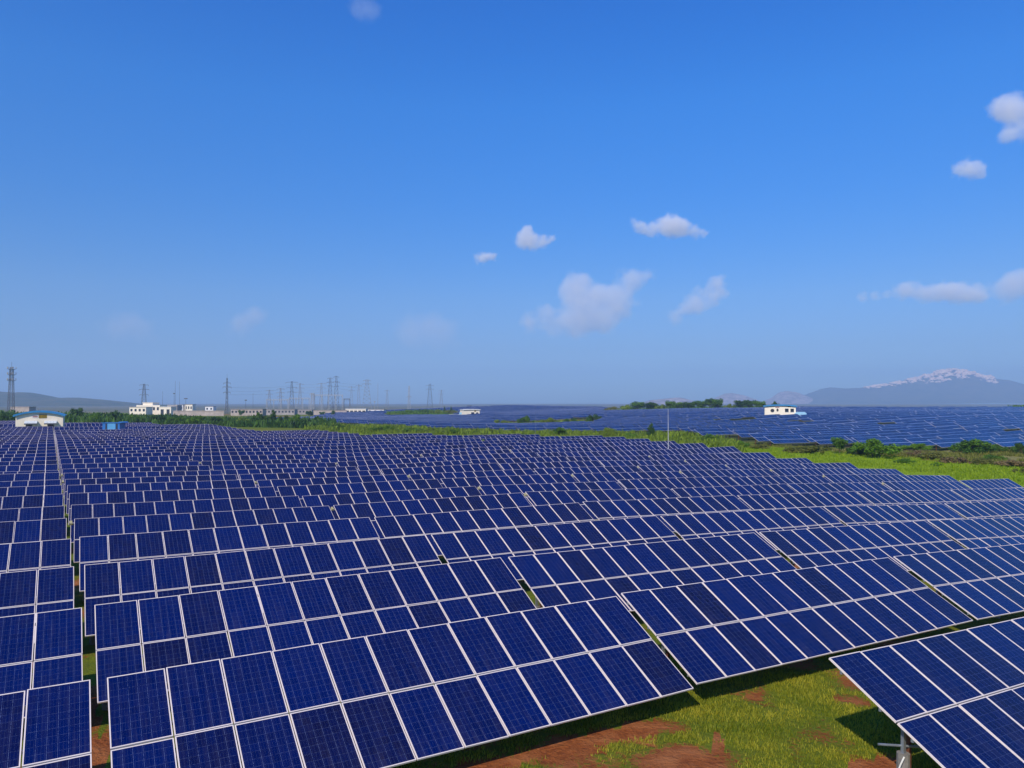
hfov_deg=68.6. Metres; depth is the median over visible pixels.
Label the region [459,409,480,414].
field building
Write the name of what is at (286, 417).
bush
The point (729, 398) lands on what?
hills
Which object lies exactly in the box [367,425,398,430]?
bush
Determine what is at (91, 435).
solar table
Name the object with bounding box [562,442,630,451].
solar table
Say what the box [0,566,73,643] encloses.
solar table
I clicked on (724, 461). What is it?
solar table
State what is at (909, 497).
solar table
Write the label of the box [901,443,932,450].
bush
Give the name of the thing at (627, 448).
solar table
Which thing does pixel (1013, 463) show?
bush
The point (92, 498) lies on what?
solar table
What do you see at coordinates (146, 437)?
solar table
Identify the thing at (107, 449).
solar table
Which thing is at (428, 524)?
solar table
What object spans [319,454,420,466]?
solar table
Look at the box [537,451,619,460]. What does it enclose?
solar table
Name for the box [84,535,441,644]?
solar table
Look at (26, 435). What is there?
solar table
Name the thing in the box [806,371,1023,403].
hills
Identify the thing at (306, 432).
solar table
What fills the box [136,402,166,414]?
substation building
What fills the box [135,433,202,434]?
solar table
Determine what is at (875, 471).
solar table
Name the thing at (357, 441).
solar table
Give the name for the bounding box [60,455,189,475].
solar table
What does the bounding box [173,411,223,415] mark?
compound wall
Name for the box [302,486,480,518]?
solar table
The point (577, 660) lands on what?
solar table
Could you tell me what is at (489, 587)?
solar table
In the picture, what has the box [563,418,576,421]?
bush
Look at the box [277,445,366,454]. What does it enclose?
solar table
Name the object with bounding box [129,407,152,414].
substation building
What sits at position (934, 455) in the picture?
bush
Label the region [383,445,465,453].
solar table
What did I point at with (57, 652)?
solar table
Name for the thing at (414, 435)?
solar table
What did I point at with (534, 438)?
solar table
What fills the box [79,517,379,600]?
solar table
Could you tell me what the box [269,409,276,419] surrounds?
tree
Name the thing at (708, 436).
bush
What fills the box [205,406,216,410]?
substation building
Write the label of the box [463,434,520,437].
solar table
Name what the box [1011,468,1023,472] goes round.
bush
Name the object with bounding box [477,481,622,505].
solar table
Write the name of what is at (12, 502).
solar table
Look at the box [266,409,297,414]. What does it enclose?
substation building
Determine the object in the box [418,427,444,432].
bush
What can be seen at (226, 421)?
thicket
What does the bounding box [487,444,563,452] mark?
solar table
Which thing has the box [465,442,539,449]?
solar table
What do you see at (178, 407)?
substation building
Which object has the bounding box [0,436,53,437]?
solar table
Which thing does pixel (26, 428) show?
solar table
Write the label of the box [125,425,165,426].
solar table
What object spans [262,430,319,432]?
solar table
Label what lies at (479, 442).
solar table
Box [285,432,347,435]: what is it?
solar table
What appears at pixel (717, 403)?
tree
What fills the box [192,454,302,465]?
solar table
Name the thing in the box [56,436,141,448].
solar table
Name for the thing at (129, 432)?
solar table
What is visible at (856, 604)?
solar table
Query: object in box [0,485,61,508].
solar table
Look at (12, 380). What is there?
telecom tower
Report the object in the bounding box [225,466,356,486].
solar table
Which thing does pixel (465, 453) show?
solar table
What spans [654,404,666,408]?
bush
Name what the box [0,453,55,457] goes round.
solar table
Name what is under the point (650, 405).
tree
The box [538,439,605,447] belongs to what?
solar table
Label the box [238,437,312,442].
solar table
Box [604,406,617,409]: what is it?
bush
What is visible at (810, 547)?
solar table
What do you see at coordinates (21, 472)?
solar table
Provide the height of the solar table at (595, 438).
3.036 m
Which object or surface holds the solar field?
on the ground at (568, 750)
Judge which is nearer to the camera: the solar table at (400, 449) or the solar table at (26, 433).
the solar table at (400, 449)
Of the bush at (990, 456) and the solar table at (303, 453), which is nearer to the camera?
the solar table at (303, 453)
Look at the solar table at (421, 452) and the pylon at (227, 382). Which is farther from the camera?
the pylon at (227, 382)
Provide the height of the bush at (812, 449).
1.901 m
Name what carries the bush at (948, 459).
on the ground at (568, 750)
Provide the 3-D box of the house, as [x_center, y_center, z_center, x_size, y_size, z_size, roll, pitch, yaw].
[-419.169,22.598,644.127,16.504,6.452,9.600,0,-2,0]
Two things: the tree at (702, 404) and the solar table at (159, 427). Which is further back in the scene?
the tree at (702, 404)
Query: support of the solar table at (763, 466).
on the ground at (568, 750)
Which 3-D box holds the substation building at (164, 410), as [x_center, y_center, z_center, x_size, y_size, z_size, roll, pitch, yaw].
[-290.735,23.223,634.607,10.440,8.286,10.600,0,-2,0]
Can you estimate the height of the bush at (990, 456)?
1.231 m
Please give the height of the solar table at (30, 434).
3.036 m
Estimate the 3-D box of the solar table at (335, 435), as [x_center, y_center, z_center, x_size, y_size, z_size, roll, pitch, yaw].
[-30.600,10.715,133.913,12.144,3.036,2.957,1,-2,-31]
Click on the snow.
(948, 373)
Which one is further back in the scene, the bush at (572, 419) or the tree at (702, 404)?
the tree at (702, 404)
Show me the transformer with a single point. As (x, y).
(801, 413)
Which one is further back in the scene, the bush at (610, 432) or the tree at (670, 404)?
the tree at (670, 404)
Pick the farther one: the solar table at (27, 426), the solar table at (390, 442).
the solar table at (27, 426)
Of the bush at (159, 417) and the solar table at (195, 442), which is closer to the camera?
the solar table at (195, 442)
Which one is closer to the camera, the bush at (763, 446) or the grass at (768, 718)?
the grass at (768, 718)
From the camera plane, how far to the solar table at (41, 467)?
69.76 m
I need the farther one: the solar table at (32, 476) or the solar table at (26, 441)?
the solar table at (26, 441)
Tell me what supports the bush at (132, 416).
on the ground at (568, 750)
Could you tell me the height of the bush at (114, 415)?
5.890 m
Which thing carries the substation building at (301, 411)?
on the ground at (568, 750)
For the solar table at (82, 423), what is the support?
on the ground at (568, 750)
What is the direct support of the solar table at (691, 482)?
on the ground at (568, 750)
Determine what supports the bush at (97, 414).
on the ground at (568, 750)
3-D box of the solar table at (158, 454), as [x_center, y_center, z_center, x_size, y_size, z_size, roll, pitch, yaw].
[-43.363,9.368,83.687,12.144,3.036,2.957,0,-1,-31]
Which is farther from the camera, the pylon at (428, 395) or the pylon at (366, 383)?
the pylon at (428, 395)
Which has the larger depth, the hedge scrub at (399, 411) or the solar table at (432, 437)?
the hedge scrub at (399, 411)
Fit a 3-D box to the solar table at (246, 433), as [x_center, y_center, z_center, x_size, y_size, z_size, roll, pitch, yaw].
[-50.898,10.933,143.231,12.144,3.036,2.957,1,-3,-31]
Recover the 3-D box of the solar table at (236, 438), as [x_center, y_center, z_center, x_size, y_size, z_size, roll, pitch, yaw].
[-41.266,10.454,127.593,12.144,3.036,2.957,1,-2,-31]
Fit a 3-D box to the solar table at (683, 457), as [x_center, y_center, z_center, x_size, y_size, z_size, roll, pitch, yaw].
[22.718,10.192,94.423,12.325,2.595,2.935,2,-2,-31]
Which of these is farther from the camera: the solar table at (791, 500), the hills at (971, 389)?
the hills at (971, 389)
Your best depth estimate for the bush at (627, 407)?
502.52 m
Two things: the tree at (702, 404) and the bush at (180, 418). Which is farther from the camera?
the tree at (702, 404)
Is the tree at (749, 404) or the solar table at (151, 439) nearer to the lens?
the solar table at (151, 439)
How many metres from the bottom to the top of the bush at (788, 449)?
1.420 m
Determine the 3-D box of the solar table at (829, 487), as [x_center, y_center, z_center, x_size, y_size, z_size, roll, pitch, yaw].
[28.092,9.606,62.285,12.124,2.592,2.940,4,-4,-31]
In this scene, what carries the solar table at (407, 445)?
on the ground at (568, 750)
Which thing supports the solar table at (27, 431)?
on the ground at (568, 750)
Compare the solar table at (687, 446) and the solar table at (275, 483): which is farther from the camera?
the solar table at (687, 446)
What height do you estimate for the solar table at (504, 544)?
2.643 m
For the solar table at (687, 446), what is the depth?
111.05 m
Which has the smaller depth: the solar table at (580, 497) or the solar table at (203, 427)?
the solar table at (580, 497)
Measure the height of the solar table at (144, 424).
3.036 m
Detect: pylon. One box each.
[139,384,148,404]
[223,378,230,412]
[277,388,284,408]
[287,381,293,408]
[298,383,304,408]
[319,383,323,409]
[327,377,332,408]
[333,376,338,408]
[362,380,371,408]
[426,384,433,405]
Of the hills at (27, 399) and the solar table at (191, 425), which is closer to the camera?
the solar table at (191, 425)
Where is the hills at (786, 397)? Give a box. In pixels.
[762,391,812,403]
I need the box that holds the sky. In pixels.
[0,0,1023,403]
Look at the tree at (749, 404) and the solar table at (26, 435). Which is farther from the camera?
the tree at (749, 404)
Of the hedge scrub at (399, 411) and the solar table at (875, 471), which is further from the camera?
the hedge scrub at (399, 411)
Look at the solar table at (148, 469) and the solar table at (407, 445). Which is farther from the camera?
the solar table at (407, 445)
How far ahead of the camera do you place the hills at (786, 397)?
7208.97 m
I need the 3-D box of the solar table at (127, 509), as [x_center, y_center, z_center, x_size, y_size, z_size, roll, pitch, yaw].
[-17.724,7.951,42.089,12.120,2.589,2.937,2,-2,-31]
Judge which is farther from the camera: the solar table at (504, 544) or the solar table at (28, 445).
the solar table at (28, 445)
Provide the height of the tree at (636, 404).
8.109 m
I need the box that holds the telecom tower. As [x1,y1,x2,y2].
[7,367,15,411]
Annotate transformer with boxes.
[794,412,806,414]
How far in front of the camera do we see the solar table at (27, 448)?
95.63 m
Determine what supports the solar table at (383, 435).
on the ground at (568, 750)
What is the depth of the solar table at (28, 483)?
54.42 m
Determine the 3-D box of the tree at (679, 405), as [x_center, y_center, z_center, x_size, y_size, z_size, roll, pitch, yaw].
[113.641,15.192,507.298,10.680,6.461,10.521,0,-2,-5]
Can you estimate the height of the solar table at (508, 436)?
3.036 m
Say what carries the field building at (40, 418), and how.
on the ground at (568, 750)
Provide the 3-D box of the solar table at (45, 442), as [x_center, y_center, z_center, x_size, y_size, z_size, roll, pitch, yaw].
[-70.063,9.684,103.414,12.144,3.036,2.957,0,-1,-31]
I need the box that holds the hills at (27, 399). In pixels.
[0,392,142,405]
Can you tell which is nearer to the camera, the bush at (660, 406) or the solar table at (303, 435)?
the solar table at (303, 435)
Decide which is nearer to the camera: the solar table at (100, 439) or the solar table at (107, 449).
the solar table at (107, 449)
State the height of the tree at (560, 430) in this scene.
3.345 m
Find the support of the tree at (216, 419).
on the ground at (568, 750)
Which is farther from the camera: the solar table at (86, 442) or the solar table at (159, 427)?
the solar table at (159, 427)
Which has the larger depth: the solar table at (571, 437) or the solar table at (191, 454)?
the solar table at (571, 437)
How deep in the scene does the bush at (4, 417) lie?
267.10 m
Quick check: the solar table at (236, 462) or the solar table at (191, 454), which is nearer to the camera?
the solar table at (236, 462)
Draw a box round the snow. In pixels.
[863,368,998,388]
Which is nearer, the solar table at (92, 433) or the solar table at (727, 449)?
the solar table at (727, 449)
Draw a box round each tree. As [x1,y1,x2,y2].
[70,408,82,415]
[210,416,220,420]
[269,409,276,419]
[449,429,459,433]
[553,427,566,434]
[630,401,644,409]
[644,402,657,408]
[646,423,655,436]
[665,400,676,407]
[674,402,687,407]
[682,401,696,407]
[696,400,706,407]
[705,398,715,407]
[712,398,723,407]
[734,400,748,407]
[745,400,755,407]
[752,401,765,406]
[830,437,848,452]
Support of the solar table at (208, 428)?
on the ground at (568, 750)
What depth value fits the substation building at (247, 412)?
609.60 m
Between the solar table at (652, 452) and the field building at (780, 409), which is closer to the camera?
the solar table at (652, 452)
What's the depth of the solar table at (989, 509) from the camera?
51.17 m
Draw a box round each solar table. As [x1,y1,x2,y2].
[0,424,14,426]
[0,426,52,427]
[0,427,52,428]
[0,428,52,429]
[0,429,52,430]
[0,430,52,431]
[0,431,52,432]
[0,432,52,433]
[0,433,53,434]
[0,435,53,436]
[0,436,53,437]
[0,437,53,439]
[0,438,53,440]
[0,439,54,442]
[0,441,54,444]
[0,443,54,447]
[0,447,55,450]
[0,450,55,453]
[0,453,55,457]
[0,456,56,466]
[0,460,56,469]
[0,464,57,482]
[0,470,58,481]
[0,472,58,485]
[0,480,60,502]
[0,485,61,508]
[0,494,62,520]
[0,506,63,538]
[0,518,66,568]
[0,539,70,596]
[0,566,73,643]
[0,607,82,718]
[0,680,91,767]
[54,427,101,432]
[54,430,120,438]
[55,426,101,426]
[55,431,125,433]
[55,433,128,437]
[55,433,131,443]
[56,434,134,436]
[56,435,137,437]
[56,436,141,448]
[56,438,145,450]
[57,440,150,444]
[57,442,155,456]
[57,444,160,459]
[58,446,166,462]
[58,449,172,468]
[59,452,180,472]
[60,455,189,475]
[61,461,198,482]
[61,470,222,495]
[62,465,210,489]
[62,474,236,504]
[64,423,101,423]
[64,424,101,425]
[66,480,255,513]
[68,487,276,524]
[69,506,334,562]
[70,496,301,542]
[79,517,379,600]
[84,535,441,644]
[94,557,536,709]
[107,596,693,767]
[120,428,179,430]
[123,429,183,430]
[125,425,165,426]
[125,426,168,428]
[128,430,192,433]
[129,424,159,424]
[132,432,197,433]
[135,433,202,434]
[137,434,208,435]
[142,435,208,437]
[144,435,221,439]
[148,437,228,441]
[153,439,235,443]
[158,440,244,445]
[163,442,254,448]
[166,424,212,425]
[167,425,216,427]
[169,445,264,451]
[170,426,199,427]
[176,448,275,454]
[177,427,230,428]
[181,428,236,429]
[183,451,288,460]
[185,429,233,429]
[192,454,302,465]
[194,430,253,432]
[199,431,260,433]
[199,459,318,469]
[205,432,267,434]
[210,433,275,434]
[212,463,336,474]
[216,433,284,436]
[223,435,292,438]
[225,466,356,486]
[230,436,302,439]
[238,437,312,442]
[239,470,380,487]
[246,438,324,444]
[255,474,408,496]
[256,440,337,447]
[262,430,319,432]
[266,443,350,450]
[270,431,328,433]
[277,432,336,434]
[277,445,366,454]
[277,479,442,506]
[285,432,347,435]
[290,448,382,458]
[294,433,358,436]
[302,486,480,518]
[304,435,370,437]
[304,451,400,462]
[315,436,382,439]
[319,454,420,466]
[326,437,396,442]
[331,493,530,538]
[336,456,444,470]
[338,439,411,444]
[352,440,428,448]
[357,460,469,477]
[366,442,445,451]
[371,433,432,436]
[374,503,594,555]
[381,463,501,479]
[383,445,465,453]
[384,435,445,438]
[398,435,462,440]
[401,447,486,456]
[407,469,535,487]
[412,437,477,442]
[420,449,510,460]
[428,438,497,444]
[431,516,679,580]
[441,473,576,494]
[444,452,538,463]
[446,440,516,447]
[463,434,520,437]
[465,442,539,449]
[470,456,567,469]
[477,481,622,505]
[479,434,540,439]
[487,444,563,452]
[498,436,560,441]
[500,460,602,474]
[508,533,795,614]
[509,447,590,456]
[517,439,580,444]
[524,488,678,519]
[534,466,641,481]
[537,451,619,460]
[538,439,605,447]
[560,435,602,439]
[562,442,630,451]
[567,456,650,465]
[571,471,684,488]
[581,437,625,441]
[583,495,750,531]
[588,444,659,455]
[600,460,687,471]
[604,439,649,444]
[616,449,691,459]
[618,476,738,496]
[621,557,972,684]
[630,441,676,448]
[637,464,728,476]
[648,453,725,464]
[657,443,707,453]
[660,507,844,550]
[672,484,796,509]
[679,469,776,484]
[684,458,763,468]
[688,446,741,458]
[721,452,775,458]
[725,463,804,475]
[730,475,830,492]
[737,491,872,520]
[759,458,812,467]
[759,520,964,571]
[770,468,852,482]
[788,482,891,504]
[801,462,856,473]
[823,474,906,490]
[824,504,964,536]
[829,617,1023,767]
[846,468,907,480]
[856,490,967,518]
[882,481,969,500]
[894,543,1023,629]
[900,475,970,488]
[927,517,1023,548]
[944,500,1023,518]
[951,488,1023,501]
[959,479,1023,488]
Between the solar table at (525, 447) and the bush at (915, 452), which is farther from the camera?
the bush at (915, 452)
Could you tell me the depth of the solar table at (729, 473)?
73.31 m
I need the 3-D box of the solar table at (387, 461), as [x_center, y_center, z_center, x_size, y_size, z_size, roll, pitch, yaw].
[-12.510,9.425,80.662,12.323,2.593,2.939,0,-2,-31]
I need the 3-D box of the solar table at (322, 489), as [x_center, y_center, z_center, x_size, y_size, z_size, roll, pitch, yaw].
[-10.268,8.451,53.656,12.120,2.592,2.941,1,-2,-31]
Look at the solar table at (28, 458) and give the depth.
80.10 m
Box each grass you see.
[297,640,961,767]
[744,445,1023,487]
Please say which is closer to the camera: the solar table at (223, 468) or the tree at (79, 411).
the solar table at (223, 468)
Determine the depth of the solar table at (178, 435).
132.95 m
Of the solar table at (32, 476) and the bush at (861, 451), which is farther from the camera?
the bush at (861, 451)
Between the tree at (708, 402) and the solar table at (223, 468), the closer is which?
the solar table at (223, 468)
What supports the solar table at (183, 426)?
on the ground at (568, 750)
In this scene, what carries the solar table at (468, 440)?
on the ground at (568, 750)
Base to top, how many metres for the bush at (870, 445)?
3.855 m
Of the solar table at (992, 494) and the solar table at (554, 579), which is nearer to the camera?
the solar table at (554, 579)
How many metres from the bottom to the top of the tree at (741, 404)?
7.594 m
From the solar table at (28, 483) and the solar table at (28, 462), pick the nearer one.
the solar table at (28, 483)
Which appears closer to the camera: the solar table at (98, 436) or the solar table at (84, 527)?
the solar table at (84, 527)
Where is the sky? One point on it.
(475, 201)
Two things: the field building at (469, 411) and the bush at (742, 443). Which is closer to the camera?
the bush at (742, 443)
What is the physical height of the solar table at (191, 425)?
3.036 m
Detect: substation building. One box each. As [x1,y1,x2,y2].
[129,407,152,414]
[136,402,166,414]
[159,407,175,414]
[167,405,181,410]
[185,404,195,410]
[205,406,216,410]
[231,409,265,415]
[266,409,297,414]
[298,409,314,414]
[346,409,367,411]
[368,409,385,410]
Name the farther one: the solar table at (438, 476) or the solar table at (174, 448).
the solar table at (174, 448)
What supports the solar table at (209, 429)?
on the ground at (568, 750)
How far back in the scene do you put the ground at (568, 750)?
17.34 m
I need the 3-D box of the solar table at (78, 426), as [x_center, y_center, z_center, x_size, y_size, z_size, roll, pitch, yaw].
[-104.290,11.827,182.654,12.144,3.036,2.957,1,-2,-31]
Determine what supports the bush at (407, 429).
on the ground at (568, 750)
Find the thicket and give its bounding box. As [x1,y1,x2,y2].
[0,409,339,427]
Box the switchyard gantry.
[289,398,309,408]
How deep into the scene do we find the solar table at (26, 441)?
111.09 m
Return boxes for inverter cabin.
[102,421,126,429]
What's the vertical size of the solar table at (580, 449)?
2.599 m
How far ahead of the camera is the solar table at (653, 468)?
78.12 m
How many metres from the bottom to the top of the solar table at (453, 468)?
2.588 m
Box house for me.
[10,407,35,412]
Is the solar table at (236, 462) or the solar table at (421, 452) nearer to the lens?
the solar table at (236, 462)
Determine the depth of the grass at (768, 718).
17.41 m
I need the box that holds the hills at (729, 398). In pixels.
[714,393,771,403]
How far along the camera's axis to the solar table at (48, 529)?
33.74 m
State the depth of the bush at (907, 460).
123.22 m
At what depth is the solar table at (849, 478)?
73.93 m
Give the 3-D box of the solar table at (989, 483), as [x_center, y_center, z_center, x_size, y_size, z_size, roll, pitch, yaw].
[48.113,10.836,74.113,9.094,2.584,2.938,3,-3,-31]
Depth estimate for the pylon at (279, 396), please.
999.38 m
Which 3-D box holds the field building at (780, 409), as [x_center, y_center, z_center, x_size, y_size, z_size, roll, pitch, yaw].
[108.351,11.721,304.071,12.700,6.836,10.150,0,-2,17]
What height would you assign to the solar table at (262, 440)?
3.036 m
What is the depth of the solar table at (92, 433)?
142.38 m
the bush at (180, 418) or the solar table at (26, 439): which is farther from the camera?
the bush at (180, 418)
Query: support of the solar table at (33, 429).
on the ground at (568, 750)
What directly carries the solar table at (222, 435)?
on the ground at (568, 750)
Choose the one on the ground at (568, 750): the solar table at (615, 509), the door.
the solar table at (615, 509)
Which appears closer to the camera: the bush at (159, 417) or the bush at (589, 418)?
the bush at (159, 417)
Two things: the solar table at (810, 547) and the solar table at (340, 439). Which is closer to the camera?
the solar table at (810, 547)
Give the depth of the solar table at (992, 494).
63.29 m
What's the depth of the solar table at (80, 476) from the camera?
63.30 m
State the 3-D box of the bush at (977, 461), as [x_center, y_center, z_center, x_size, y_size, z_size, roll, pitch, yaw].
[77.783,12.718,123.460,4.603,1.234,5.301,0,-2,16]
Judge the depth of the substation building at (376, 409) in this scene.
689.57 m
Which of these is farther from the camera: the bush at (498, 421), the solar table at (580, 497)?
the bush at (498, 421)
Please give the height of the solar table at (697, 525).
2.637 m
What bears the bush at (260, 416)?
on the ground at (568, 750)
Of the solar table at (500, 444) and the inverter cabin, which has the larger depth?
the inverter cabin
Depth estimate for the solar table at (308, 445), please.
107.51 m
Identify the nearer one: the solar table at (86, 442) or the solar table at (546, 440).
the solar table at (86, 442)
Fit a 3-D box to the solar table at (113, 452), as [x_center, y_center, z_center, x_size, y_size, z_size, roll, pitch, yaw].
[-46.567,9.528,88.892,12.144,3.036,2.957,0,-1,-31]
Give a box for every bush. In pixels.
[0,412,15,420]
[87,412,101,418]
[107,410,123,420]
[126,414,144,419]
[148,415,165,420]
[167,415,185,421]
[185,415,205,423]
[233,417,251,422]
[252,412,267,421]
[278,414,288,421]
[288,414,301,421]
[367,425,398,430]
[400,410,419,414]
[402,427,418,431]
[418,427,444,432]
[429,410,446,412]
[493,419,507,422]
[516,415,534,422]
[540,417,558,422]
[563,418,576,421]
[584,414,601,421]
[599,427,621,436]
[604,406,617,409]
[618,404,630,409]
[620,432,635,437]
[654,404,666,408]
[700,434,723,441]
[734,441,749,446]
[749,444,769,448]
[782,446,795,452]
[791,445,832,452]
[845,446,868,454]
[849,438,902,456]
[893,458,915,463]
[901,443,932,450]
[905,450,924,455]
[917,452,947,458]
[938,456,971,463]
[947,438,995,453]
[969,457,996,464]
[982,454,1009,460]
[989,443,1008,451]
[994,459,1023,466]
[1010,442,1023,453]
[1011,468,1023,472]
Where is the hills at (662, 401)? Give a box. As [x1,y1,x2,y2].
[644,397,693,404]
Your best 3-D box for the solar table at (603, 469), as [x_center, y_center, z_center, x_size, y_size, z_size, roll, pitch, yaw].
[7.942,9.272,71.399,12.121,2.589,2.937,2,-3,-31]
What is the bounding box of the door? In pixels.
[108,424,114,428]
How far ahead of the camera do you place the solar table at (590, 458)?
88.65 m
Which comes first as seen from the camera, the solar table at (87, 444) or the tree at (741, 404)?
the solar table at (87, 444)
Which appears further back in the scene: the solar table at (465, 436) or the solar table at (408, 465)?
the solar table at (465, 436)
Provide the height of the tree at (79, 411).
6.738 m
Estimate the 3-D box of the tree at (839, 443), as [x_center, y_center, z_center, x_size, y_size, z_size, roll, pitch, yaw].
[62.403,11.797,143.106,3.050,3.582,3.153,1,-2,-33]
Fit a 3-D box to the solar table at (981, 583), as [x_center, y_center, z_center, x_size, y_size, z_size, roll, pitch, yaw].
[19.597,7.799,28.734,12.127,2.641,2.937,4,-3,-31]
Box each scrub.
[300,419,746,452]
[386,405,1023,414]
[653,440,1023,466]
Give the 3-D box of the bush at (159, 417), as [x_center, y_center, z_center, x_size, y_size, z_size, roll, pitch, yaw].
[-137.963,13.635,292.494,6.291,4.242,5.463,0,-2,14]
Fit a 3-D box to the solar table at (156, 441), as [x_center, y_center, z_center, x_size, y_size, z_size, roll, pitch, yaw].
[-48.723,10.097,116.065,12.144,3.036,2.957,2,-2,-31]
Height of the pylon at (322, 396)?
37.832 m
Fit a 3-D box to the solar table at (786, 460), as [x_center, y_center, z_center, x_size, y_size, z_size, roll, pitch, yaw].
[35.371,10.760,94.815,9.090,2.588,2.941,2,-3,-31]
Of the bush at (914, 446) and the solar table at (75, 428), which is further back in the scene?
the solar table at (75, 428)
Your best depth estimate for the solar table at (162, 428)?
170.93 m
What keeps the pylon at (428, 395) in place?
on the ground at (568, 750)
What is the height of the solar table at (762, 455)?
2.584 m
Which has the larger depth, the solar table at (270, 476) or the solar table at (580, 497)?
the solar table at (270, 476)
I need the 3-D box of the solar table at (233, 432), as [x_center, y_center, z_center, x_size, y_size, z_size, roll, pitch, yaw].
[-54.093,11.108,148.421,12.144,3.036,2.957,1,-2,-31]
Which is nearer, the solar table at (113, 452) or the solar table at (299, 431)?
the solar table at (113, 452)
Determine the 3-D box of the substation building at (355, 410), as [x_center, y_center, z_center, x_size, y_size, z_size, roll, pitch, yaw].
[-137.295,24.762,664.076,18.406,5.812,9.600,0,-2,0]
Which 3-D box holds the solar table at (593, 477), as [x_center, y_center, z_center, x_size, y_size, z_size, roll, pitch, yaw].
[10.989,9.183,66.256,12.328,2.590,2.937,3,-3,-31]
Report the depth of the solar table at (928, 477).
80.06 m
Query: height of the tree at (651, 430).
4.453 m
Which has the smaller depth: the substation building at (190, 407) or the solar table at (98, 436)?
the solar table at (98, 436)
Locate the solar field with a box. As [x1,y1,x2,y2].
[276,405,1023,450]
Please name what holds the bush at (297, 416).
on the ground at (568, 750)
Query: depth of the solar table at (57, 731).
12.91 m
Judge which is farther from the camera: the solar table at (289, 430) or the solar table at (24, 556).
the solar table at (289, 430)
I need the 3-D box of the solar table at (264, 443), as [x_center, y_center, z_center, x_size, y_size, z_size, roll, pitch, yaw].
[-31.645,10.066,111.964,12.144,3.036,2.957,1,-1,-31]
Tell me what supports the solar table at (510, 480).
on the ground at (568, 750)
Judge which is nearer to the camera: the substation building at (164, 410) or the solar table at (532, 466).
the solar table at (532, 466)
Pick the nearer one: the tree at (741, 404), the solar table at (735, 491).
the solar table at (735, 491)
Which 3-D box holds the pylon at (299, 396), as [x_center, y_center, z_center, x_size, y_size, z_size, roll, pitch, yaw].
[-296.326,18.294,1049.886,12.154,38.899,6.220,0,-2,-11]
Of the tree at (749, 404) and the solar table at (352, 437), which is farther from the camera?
the tree at (749, 404)
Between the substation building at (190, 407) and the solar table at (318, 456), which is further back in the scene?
the substation building at (190, 407)
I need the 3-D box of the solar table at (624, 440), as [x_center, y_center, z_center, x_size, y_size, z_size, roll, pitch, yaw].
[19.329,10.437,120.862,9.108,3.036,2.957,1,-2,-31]
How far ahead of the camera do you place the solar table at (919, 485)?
69.04 m
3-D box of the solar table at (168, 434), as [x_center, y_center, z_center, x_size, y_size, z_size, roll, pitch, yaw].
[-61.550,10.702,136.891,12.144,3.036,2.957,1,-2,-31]
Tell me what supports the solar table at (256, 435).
on the ground at (568, 750)
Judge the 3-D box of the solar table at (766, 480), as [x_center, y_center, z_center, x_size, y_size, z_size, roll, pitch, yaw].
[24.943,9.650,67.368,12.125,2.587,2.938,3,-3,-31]
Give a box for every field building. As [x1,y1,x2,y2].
[13,410,66,432]
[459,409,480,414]
[763,405,796,414]
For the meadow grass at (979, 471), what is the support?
on the ground at (568, 750)
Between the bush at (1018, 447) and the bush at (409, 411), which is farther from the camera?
the bush at (409, 411)
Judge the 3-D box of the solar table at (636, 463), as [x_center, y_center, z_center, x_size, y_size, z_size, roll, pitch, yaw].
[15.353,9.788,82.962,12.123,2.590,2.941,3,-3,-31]
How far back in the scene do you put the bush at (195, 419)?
269.59 m
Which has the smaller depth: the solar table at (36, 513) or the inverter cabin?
the solar table at (36, 513)
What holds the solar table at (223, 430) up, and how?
on the ground at (568, 750)
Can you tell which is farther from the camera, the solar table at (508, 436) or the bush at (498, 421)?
the bush at (498, 421)
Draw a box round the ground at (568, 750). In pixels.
[0,404,1023,767]
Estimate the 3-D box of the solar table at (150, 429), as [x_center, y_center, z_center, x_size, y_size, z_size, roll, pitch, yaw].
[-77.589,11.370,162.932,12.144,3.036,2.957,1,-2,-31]
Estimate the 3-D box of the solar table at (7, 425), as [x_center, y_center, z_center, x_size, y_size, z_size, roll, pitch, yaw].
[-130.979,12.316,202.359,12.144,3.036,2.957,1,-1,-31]
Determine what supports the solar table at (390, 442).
on the ground at (568, 750)
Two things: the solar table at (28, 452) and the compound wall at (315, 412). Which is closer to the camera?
the solar table at (28, 452)
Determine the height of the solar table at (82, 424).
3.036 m
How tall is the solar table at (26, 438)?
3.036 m
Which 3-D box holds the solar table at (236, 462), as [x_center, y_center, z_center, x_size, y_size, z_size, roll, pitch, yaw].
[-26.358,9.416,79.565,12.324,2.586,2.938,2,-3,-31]
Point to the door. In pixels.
(110, 426)
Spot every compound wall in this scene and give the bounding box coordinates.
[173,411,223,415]
[313,410,346,414]
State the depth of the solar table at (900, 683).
15.22 m
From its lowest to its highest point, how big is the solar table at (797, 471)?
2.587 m
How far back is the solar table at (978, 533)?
39.23 m
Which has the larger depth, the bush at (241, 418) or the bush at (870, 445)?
the bush at (241, 418)
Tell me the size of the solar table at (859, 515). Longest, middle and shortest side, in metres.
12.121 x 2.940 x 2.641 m
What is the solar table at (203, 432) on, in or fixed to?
on the ground at (568, 750)
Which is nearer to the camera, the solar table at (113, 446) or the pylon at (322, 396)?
the solar table at (113, 446)
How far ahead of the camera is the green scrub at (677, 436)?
201.27 m
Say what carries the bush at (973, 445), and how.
on the ground at (568, 750)
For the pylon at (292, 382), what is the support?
on the ground at (568, 750)
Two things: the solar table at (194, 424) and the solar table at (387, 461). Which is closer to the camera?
the solar table at (387, 461)
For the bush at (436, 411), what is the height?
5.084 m
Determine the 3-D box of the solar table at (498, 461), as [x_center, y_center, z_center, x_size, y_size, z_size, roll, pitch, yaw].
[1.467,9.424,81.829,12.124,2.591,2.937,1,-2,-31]
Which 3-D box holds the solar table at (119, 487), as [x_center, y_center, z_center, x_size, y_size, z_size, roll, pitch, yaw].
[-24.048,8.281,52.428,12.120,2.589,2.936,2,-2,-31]

